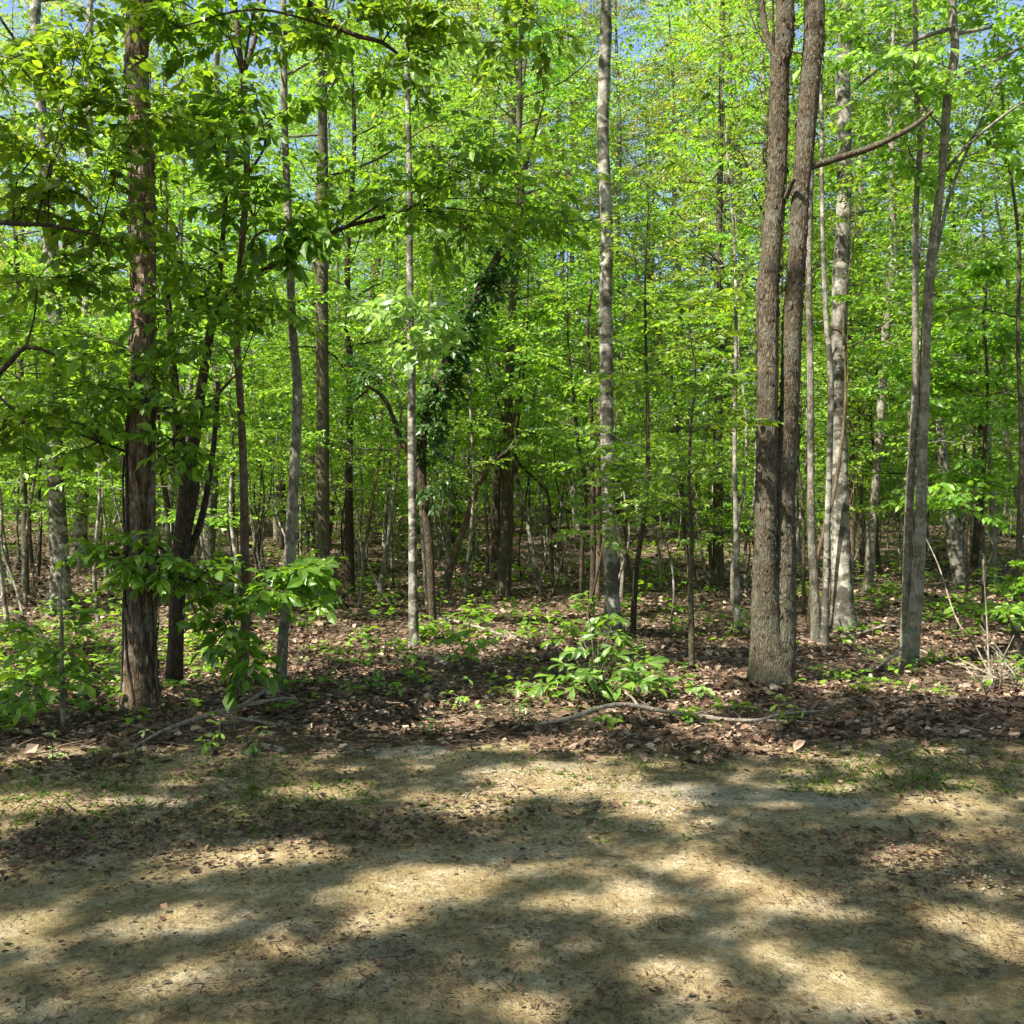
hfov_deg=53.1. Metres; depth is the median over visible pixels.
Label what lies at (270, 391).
understorey sapling
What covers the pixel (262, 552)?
understorey sapling
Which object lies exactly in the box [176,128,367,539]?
background tree
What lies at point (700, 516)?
background sapling
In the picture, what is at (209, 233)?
background tree
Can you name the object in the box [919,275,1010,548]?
understorey sapling
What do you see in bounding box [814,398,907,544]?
understorey sapling
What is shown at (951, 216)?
background tree
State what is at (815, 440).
background sapling
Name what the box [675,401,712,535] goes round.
understorey sapling
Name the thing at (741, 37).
background tree
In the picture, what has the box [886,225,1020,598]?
understorey sapling
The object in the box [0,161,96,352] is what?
background tree
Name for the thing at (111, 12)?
background tree
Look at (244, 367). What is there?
understorey sapling
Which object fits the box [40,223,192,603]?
understorey sapling
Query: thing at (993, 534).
background tree
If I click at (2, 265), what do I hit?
background tree
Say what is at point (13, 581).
understorey sapling
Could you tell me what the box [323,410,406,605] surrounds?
understorey sapling
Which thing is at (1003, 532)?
background sapling
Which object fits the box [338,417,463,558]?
background sapling
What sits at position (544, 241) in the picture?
background tree
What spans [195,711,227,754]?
seedling
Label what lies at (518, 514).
background tree
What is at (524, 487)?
background sapling
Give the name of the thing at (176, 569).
gnarled tree
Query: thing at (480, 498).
background sapling
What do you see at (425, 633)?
ground cover
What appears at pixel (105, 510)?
background shrub
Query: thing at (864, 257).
background tree
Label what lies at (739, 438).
understorey sapling
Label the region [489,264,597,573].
understorey sapling
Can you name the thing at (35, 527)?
background shrub
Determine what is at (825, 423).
understorey sapling
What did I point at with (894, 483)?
background sapling
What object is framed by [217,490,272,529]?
background shrub
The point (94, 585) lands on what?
understorey sapling
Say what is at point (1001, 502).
background sapling
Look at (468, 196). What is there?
background tree
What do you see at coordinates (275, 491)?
background sapling
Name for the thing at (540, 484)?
slender sapling
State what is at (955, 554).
background tree
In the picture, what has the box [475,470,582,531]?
background shrub
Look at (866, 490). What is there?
understorey sapling
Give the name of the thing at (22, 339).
background tree
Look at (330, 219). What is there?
background tree
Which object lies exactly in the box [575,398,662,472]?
understorey sapling
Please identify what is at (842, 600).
lichen grey tree
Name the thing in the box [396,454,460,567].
understorey sapling
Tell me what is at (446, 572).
understorey sapling
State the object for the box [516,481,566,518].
background shrub
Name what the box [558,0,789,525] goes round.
background tree
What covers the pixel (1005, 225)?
background tree
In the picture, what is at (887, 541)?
background sapling
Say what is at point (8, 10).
sky
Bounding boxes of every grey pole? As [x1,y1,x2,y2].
[34,0,316,549]
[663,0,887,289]
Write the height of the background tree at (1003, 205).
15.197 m
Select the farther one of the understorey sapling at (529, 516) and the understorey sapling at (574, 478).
the understorey sapling at (574, 478)
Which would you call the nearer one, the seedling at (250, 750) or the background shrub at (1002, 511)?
the seedling at (250, 750)
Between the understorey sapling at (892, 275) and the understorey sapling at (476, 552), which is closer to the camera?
the understorey sapling at (892, 275)
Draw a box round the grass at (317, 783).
[0,731,1023,844]
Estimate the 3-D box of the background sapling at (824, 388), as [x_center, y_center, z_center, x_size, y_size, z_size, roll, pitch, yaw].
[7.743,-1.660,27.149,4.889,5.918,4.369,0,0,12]
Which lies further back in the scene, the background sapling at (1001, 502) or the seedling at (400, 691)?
the background sapling at (1001, 502)
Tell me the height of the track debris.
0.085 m
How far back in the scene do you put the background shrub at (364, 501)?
29.84 m
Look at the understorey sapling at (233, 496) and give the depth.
18.43 m
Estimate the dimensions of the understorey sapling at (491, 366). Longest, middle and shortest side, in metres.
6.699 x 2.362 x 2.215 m
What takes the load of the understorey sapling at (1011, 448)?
on the ground at (456, 598)
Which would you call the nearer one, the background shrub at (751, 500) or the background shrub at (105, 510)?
the background shrub at (751, 500)
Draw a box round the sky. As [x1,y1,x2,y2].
[0,0,1023,451]
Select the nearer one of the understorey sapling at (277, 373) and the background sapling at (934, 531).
the understorey sapling at (277, 373)
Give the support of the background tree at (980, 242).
on the ground at (456, 598)
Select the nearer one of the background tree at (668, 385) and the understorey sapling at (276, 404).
the understorey sapling at (276, 404)
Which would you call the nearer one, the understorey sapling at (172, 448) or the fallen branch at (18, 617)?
the fallen branch at (18, 617)
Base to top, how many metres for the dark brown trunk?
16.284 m
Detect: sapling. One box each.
[0,0,367,713]
[0,226,88,625]
[0,285,128,606]
[0,287,176,519]
[0,307,43,568]
[0,323,218,588]
[0,346,70,485]
[0,363,26,476]
[0,375,176,511]
[0,430,80,588]
[0,438,44,614]
[0,450,97,556]
[0,550,127,729]
[1,298,43,562]
[1,437,121,521]
[1,460,20,523]
[12,249,107,576]
[24,223,166,623]
[26,284,340,610]
[32,366,128,625]
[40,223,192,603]
[63,333,167,575]
[64,225,196,502]
[67,423,124,541]
[80,403,170,474]
[81,395,252,613]
[91,443,175,515]
[92,444,177,503]
[96,368,227,606]
[96,423,198,498]
[103,461,118,542]
[123,406,209,549]
[156,385,238,497]
[156,465,238,528]
[158,432,251,505]
[159,193,286,360]
[162,345,403,559]
[174,250,304,624]
[180,284,253,568]
[183,262,315,592]
[184,374,301,611]
[185,370,273,517]
[198,441,255,502]
[199,361,367,542]
[199,412,263,562]
[202,348,309,498]
[202,442,311,540]
[203,422,289,589]
[204,405,252,544]
[205,370,271,558]
[206,381,325,629]
[209,396,311,580]
[214,420,330,557]
[221,369,313,583]
[222,358,315,581]
[223,341,407,556]
[226,461,287,494]
[241,294,287,477]
[244,359,268,540]
[246,369,315,583]
[248,442,284,492]
[256,287,335,542]
[266,386,399,504]
[275,281,344,536]
[286,381,406,605]
[301,321,403,573]
[302,351,383,577]
[302,413,367,465]
[310,374,457,545]
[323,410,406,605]
[329,372,390,566]
[332,235,444,483]
[332,287,390,534]
[333,222,546,610]
[336,257,438,555]
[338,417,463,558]
[343,381,422,586]
[353,381,520,568]
[372,400,461,481]
[395,374,531,528]
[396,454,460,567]
[400,157,540,595]
[401,385,484,551]
[414,241,597,595]
[416,368,482,578]
[429,291,495,554]
[430,399,499,585]
[431,295,499,550]
[433,419,518,522]
[442,288,585,594]
[442,411,549,590]
[448,372,501,557]
[450,207,598,597]
[453,311,482,536]
[453,329,537,573]
[457,353,624,544]
[457,449,523,499]
[462,323,683,570]
[472,323,529,403]
[475,443,569,532]
[487,401,574,580]
[489,223,661,614]
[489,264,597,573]
[490,388,570,577]
[491,400,567,580]
[492,236,677,600]
[505,354,599,596]
[514,408,559,542]
[515,388,561,494]
[521,437,617,545]
[529,177,734,634]
[530,248,676,600]
[534,398,620,587]
[539,347,698,618]
[542,193,755,592]
[542,282,697,599]
[556,398,595,537]
[559,314,628,399]
[561,353,692,580]
[565,442,595,544]
[567,344,598,510]
[567,346,614,512]
[570,275,784,668]
[570,302,672,576]
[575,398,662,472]
[580,331,715,591]
[582,399,755,621]
[595,438,675,540]
[615,438,668,552]
[616,423,754,573]
[616,425,655,534]
[623,404,666,542]
[627,449,753,587]
[630,433,711,548]
[632,395,727,534]
[634,361,753,590]
[639,57,826,632]
[643,416,686,536]
[644,356,709,526]
[645,296,976,611]
[656,414,728,512]
[659,218,814,607]
[660,389,755,554]
[662,415,754,488]
[665,331,724,522]
[666,276,754,532]
[672,431,753,541]
[673,415,778,581]
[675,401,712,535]
[696,124,851,322]
[700,387,753,494]
[700,417,755,497]
[711,277,816,594]
[722,360,779,530]
[723,446,805,558]
[723,448,824,525]
[724,317,779,462]
[725,352,756,503]
[727,280,873,553]
[727,345,906,546]
[728,319,779,393]
[746,359,888,539]
[747,361,866,529]
[747,442,825,530]
[748,141,945,633]
[748,333,905,605]
[751,374,892,512]
[799,428,894,568]
[799,476,830,553]
[800,382,988,537]
[805,450,913,526]
[812,189,910,584]
[814,371,969,547]
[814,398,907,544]
[815,283,899,562]
[815,420,974,572]
[818,220,978,598]
[819,438,903,544]
[822,407,896,556]
[824,0,1023,654]
[824,405,907,566]
[847,377,1003,512]
[848,435,931,567]
[850,328,966,570]
[851,243,1023,631]
[855,375,906,541]
[858,333,944,548]
[863,441,956,538]
[866,386,1016,533]
[867,379,1002,557]
[867,380,932,557]
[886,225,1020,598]
[888,322,981,557]
[889,370,907,534]
[903,436,1014,531]
[905,394,1017,547]
[907,352,997,561]
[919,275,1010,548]
[928,431,1016,569]
[929,355,1022,538]
[940,297,958,530]
[977,383,1023,471]
[987,452,1018,517]
[989,405,1023,472]
[997,455,1018,542]
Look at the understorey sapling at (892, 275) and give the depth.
16.18 m
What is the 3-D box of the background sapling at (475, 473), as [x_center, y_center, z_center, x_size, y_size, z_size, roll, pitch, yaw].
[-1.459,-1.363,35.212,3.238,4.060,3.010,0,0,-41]
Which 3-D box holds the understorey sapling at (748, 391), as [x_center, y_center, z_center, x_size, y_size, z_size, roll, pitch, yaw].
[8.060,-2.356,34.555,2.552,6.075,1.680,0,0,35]
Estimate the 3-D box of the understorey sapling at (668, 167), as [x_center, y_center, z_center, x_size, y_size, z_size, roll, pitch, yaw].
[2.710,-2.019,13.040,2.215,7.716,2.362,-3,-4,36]
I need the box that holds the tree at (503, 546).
[403,0,688,595]
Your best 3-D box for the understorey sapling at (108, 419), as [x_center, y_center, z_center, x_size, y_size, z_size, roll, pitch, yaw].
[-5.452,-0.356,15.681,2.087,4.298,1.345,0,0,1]
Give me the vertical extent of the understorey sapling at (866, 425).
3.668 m
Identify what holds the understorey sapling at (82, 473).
on the ground at (456, 598)
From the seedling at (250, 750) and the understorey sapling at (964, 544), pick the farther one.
the understorey sapling at (964, 544)
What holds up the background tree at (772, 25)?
on the ground at (456, 598)
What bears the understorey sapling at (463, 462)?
on the ground at (456, 598)
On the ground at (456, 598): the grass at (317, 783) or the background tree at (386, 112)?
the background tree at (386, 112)
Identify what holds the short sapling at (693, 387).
on the ground at (456, 598)
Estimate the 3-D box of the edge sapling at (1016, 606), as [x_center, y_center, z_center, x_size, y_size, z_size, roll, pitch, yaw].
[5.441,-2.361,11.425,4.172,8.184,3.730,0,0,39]
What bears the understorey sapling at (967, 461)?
on the ground at (456, 598)
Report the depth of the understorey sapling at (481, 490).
17.90 m
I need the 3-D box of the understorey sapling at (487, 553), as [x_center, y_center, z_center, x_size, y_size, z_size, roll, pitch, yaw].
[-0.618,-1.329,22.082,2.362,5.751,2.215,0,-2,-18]
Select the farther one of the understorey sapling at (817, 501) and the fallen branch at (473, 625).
the understorey sapling at (817, 501)
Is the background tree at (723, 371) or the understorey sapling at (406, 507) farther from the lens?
the background tree at (723, 371)
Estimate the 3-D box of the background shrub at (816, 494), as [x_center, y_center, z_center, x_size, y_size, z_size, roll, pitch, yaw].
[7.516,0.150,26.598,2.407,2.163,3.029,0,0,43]
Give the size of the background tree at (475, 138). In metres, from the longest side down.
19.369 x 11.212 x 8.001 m
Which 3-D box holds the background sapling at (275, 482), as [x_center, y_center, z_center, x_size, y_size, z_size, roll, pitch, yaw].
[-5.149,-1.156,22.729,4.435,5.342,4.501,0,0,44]
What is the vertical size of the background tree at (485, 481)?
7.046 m
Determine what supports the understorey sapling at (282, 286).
on the ground at (456, 598)
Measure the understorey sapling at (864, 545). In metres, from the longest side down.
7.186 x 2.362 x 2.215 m
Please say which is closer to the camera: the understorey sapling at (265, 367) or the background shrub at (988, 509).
the understorey sapling at (265, 367)
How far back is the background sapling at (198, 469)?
32.70 m
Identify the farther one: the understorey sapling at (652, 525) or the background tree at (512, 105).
the background tree at (512, 105)
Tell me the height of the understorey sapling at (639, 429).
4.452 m
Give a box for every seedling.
[46,731,63,757]
[88,747,106,756]
[132,729,148,756]
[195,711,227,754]
[237,726,271,756]
[360,660,385,688]
[377,674,403,702]
[416,707,453,739]
[428,628,498,671]
[441,676,483,713]
[502,686,529,720]
[685,681,714,702]
[727,606,750,636]
[768,691,805,725]
[848,635,873,655]
[901,659,918,671]
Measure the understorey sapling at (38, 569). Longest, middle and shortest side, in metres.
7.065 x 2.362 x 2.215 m
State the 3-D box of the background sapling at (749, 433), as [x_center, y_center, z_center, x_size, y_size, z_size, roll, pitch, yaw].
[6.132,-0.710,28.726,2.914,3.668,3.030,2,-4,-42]
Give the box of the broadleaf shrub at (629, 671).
[514,591,679,704]
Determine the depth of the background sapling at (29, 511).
16.46 m
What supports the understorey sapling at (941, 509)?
on the ground at (456, 598)
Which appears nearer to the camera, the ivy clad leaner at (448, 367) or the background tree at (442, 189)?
the ivy clad leaner at (448, 367)
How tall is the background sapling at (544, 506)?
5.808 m
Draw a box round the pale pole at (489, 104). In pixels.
[395,58,624,497]
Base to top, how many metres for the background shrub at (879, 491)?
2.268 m
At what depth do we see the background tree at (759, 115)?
21.87 m
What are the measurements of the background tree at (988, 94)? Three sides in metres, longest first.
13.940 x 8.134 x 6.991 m
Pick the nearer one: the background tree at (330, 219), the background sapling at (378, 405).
the background sapling at (378, 405)
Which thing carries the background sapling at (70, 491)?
on the ground at (456, 598)
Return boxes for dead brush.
[920,538,1023,705]
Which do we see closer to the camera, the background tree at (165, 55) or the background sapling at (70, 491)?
the background sapling at (70, 491)
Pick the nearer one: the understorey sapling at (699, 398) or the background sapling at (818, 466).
the background sapling at (818, 466)
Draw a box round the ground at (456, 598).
[0,456,1023,754]
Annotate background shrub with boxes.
[0,457,96,537]
[8,488,108,533]
[34,496,114,552]
[89,459,161,521]
[89,479,124,533]
[90,487,159,537]
[160,498,249,558]
[199,465,303,530]
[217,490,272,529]
[267,465,399,542]
[329,448,448,520]
[330,461,447,547]
[335,460,445,540]
[368,450,460,524]
[416,466,527,559]
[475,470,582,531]
[476,457,557,508]
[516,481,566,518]
[517,453,587,512]
[524,493,602,549]
[562,466,630,513]
[616,462,661,509]
[693,458,822,533]
[698,459,806,521]
[702,464,753,527]
[744,475,823,530]
[747,484,866,546]
[800,461,870,512]
[856,462,897,507]
[881,508,972,546]
[937,484,1016,532]
[984,453,1023,535]
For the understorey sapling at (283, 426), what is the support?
on the ground at (456, 598)
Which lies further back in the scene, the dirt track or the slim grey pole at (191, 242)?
the slim grey pole at (191, 242)
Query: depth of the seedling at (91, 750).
6.53 m
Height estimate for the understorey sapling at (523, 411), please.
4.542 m
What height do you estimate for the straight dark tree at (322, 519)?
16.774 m
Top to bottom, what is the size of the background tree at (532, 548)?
7.369 m
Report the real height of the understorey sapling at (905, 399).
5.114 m
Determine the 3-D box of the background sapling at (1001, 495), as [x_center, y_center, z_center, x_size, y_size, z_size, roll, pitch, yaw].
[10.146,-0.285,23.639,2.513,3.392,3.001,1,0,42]
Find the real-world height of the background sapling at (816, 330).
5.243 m
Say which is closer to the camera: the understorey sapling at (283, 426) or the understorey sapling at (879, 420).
the understorey sapling at (879, 420)
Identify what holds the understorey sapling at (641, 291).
on the ground at (456, 598)
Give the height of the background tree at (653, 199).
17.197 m
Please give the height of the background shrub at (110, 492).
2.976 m
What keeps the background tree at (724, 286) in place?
on the ground at (456, 598)
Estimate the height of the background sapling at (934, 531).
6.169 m
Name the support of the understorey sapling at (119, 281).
on the ground at (456, 598)
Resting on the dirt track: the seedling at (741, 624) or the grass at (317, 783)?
the grass at (317, 783)
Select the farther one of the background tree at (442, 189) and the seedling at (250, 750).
the background tree at (442, 189)
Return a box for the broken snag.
[275,411,288,546]
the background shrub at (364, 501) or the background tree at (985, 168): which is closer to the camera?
the background shrub at (364, 501)
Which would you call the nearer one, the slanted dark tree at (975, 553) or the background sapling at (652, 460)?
the slanted dark tree at (975, 553)
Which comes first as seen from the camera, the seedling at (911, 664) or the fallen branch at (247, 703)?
the fallen branch at (247, 703)
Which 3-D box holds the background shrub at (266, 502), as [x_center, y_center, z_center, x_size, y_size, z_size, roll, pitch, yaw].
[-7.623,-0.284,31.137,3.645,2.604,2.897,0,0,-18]
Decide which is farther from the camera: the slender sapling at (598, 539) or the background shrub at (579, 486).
the background shrub at (579, 486)
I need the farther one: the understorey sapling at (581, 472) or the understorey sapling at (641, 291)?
the understorey sapling at (581, 472)
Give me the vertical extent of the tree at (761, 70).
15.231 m
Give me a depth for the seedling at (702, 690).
8.40 m
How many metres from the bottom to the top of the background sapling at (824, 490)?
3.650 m
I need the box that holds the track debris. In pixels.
[0,731,1023,1023]
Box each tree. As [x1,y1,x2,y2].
[0,0,185,525]
[0,0,238,568]
[0,0,336,616]
[0,0,598,469]
[0,6,119,520]
[0,8,70,251]
[0,22,95,313]
[0,73,631,688]
[0,107,130,472]
[0,112,401,548]
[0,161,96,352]
[0,168,75,399]
[0,180,59,503]
[0,241,116,583]
[0,263,117,532]
[1,1,345,512]
[1,262,194,490]
[2,232,73,426]
[6,94,363,611]
[6,262,125,426]
[21,69,160,517]
[42,1,262,351]
[70,0,395,569]
[75,65,207,476]
[98,158,266,525]
[115,0,424,693]
[116,0,163,713]
[154,0,531,608]
[156,155,269,409]
[157,73,276,503]
[159,0,504,594]
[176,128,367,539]
[180,270,396,543]
[193,181,364,425]
[205,0,464,490]
[211,166,499,576]
[217,209,573,599]
[222,0,630,536]
[223,327,395,530]
[224,14,396,510]
[224,39,470,557]
[225,2,522,527]
[267,135,369,396]
[274,58,463,508]
[297,0,673,536]
[301,0,546,434]
[330,37,558,515]
[330,54,467,502]
[331,196,710,592]
[332,0,653,578]
[340,0,493,647]
[341,0,644,527]
[353,249,628,532]
[357,87,552,554]
[363,0,640,506]
[382,0,704,530]
[393,63,565,495]
[401,0,646,516]
[450,97,570,496]
[451,5,732,536]
[464,0,757,532]
[487,22,679,510]
[497,24,707,492]
[520,0,979,402]
[525,53,741,408]
[527,311,645,491]
[531,232,674,520]
[540,0,722,635]
[556,63,751,507]
[556,73,726,430]
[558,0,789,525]
[559,0,914,519]
[571,1,873,508]
[573,132,747,427]
[580,290,745,522]
[583,67,780,504]
[584,0,836,534]
[585,281,753,528]
[611,0,873,588]
[614,3,875,472]
[615,1,858,510]
[657,38,909,572]
[674,0,820,641]
[684,65,921,514]
[722,48,883,506]
[727,0,985,581]
[730,0,1023,491]
[731,0,1023,586]
[737,215,1023,574]
[741,0,1013,516]
[746,0,933,689]
[746,0,999,592]
[746,57,955,499]
[778,102,1023,532]
[780,190,911,426]
[793,0,1023,666]
[801,280,993,465]
[814,2,1023,580]
[818,0,1022,510]
[822,82,1023,541]
[829,0,858,631]
[829,58,1014,402]
[851,119,1013,489]
[862,153,1023,493]
[872,48,1023,583]
[929,234,1023,530]
[933,220,1023,459]
[938,68,1023,504]
[964,264,1023,454]
[965,386,1023,460]
[975,108,1023,369]
[995,367,1023,469]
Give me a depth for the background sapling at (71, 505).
18.46 m
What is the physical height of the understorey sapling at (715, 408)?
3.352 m
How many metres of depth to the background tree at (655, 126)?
34.74 m
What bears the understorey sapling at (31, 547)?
on the ground at (456, 598)
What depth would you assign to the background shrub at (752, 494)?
30.50 m
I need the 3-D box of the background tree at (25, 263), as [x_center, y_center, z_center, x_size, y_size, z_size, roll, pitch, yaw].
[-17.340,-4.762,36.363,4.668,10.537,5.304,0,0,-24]
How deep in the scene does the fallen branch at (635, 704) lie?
7.65 m
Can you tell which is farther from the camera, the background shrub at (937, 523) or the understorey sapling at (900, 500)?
the understorey sapling at (900, 500)
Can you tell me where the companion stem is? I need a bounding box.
[798,0,924,647]
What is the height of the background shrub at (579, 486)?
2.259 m
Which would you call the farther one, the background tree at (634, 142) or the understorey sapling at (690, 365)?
the background tree at (634, 142)
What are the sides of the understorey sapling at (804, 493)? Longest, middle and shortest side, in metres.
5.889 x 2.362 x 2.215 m
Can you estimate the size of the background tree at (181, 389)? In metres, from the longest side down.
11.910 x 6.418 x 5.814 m
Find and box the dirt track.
[0,735,1023,1023]
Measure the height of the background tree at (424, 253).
6.704 m
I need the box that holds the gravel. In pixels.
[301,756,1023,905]
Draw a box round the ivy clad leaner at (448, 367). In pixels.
[347,95,545,626]
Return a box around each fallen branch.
[9,610,54,668]
[130,647,297,748]
[384,617,529,655]
[508,693,826,726]
[831,616,899,638]
[868,646,911,682]
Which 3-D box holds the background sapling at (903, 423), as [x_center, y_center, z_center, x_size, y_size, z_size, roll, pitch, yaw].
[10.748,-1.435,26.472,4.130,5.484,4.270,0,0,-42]
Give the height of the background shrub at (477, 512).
2.623 m
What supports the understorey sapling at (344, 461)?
on the ground at (456, 598)
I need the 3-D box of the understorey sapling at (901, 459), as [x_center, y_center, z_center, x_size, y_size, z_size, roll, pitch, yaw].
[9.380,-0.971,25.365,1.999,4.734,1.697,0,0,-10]
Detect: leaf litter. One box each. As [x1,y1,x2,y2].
[608,723,697,744]
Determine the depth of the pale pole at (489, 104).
27.64 m
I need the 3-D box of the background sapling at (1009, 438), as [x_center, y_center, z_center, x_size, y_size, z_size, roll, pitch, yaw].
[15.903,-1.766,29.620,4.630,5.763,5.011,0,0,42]
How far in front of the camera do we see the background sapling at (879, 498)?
29.23 m
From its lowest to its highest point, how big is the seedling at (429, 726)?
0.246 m
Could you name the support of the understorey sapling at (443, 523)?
on the ground at (456, 598)
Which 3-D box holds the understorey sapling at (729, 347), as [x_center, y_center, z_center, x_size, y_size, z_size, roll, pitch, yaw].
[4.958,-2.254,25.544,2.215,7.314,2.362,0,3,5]
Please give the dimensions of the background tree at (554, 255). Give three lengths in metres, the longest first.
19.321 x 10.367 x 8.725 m
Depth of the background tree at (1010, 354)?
27.93 m
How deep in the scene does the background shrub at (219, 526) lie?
25.31 m
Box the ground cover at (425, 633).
[0,527,1023,735]
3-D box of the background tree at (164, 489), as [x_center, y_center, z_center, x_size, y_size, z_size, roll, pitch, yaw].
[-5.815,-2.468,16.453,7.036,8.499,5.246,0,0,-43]
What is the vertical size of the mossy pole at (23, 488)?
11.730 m
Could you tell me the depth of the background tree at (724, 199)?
31.59 m
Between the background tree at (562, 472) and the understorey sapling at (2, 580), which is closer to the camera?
the understorey sapling at (2, 580)
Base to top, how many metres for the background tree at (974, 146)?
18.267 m
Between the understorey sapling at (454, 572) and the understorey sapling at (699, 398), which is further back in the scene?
the understorey sapling at (699, 398)
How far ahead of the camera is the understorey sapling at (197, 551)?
22.29 m
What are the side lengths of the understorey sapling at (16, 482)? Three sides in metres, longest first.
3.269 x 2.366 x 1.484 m
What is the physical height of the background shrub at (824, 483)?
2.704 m
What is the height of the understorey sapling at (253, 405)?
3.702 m
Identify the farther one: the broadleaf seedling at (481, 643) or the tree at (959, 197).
the tree at (959, 197)
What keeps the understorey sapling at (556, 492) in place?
on the ground at (456, 598)
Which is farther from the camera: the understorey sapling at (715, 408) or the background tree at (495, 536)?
the background tree at (495, 536)
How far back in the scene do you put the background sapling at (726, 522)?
16.67 m
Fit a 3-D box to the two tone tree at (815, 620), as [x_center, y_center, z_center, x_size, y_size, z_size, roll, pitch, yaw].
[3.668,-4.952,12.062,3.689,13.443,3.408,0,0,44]
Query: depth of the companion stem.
12.02 m
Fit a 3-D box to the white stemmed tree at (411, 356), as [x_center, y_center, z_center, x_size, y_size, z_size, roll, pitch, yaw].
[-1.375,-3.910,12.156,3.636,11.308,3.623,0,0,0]
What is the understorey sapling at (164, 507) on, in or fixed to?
on the ground at (456, 598)
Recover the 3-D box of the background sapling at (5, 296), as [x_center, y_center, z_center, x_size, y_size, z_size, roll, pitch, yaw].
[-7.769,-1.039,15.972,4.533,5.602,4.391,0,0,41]
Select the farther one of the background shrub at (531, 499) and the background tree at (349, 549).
the background shrub at (531, 499)
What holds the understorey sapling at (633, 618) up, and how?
on the ground at (456, 598)
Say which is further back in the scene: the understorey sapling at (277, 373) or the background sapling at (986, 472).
the background sapling at (986, 472)
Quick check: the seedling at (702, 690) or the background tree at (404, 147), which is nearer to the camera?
the seedling at (702, 690)
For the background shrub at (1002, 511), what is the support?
on the ground at (456, 598)
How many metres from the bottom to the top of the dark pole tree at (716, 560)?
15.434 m
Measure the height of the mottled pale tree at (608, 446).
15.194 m
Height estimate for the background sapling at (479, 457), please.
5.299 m
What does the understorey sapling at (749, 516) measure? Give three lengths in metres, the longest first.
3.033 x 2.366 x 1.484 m
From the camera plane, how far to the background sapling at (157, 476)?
29.66 m
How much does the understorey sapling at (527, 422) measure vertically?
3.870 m
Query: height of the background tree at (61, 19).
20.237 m
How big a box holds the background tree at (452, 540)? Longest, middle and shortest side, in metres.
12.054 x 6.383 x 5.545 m
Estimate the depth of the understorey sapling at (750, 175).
16.57 m
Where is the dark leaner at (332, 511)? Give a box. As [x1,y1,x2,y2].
[287,205,423,545]
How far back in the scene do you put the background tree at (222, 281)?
37.44 m
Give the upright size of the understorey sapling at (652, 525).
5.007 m
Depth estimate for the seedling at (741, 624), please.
12.49 m
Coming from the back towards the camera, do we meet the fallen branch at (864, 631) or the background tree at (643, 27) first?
the background tree at (643, 27)
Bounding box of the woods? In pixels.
[0,160,1023,496]
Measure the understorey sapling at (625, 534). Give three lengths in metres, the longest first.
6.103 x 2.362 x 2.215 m
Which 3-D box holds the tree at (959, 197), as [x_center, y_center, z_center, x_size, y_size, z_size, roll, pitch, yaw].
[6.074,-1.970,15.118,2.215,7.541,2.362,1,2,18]
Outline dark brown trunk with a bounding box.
[241,0,399,540]
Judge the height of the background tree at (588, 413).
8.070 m
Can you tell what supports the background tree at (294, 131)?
on the ground at (456, 598)
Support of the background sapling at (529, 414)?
on the ground at (456, 598)
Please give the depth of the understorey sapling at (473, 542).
26.53 m
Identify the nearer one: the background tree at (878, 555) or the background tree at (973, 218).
the background tree at (878, 555)
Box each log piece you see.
[260,743,286,753]
[431,655,454,671]
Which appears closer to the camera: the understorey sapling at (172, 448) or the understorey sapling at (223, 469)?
the understorey sapling at (172, 448)
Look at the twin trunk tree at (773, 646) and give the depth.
8.99 m
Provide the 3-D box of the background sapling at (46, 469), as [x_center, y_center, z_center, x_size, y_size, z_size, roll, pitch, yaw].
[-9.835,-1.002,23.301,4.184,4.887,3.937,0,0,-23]
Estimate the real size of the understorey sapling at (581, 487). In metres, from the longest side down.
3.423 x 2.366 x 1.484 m
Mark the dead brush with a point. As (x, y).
(989, 675)
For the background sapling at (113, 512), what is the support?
on the ground at (456, 598)
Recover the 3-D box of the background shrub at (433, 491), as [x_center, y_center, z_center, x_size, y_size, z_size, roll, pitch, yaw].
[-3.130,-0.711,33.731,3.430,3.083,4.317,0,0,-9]
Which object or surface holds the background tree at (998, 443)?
on the ground at (456, 598)
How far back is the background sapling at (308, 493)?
23.91 m
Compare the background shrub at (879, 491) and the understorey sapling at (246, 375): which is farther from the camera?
the background shrub at (879, 491)
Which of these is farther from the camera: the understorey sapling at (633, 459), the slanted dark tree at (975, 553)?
the understorey sapling at (633, 459)
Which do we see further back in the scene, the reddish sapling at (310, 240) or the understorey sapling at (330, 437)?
the understorey sapling at (330, 437)
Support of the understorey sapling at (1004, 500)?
on the ground at (456, 598)
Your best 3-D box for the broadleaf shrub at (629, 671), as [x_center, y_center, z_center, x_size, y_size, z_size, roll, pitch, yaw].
[0.675,1.134,8.529,1.061,0.870,1.232,0,0,-39]
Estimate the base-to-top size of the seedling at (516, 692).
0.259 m
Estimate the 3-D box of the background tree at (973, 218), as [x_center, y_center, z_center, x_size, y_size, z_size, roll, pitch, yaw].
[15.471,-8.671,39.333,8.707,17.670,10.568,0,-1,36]
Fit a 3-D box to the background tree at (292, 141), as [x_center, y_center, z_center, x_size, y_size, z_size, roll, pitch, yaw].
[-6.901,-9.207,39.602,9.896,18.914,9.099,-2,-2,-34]
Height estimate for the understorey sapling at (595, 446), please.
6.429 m
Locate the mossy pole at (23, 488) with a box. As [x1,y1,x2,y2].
[0,5,182,594]
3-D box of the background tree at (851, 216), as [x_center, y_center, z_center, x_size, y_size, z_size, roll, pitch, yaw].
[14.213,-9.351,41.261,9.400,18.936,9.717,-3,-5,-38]

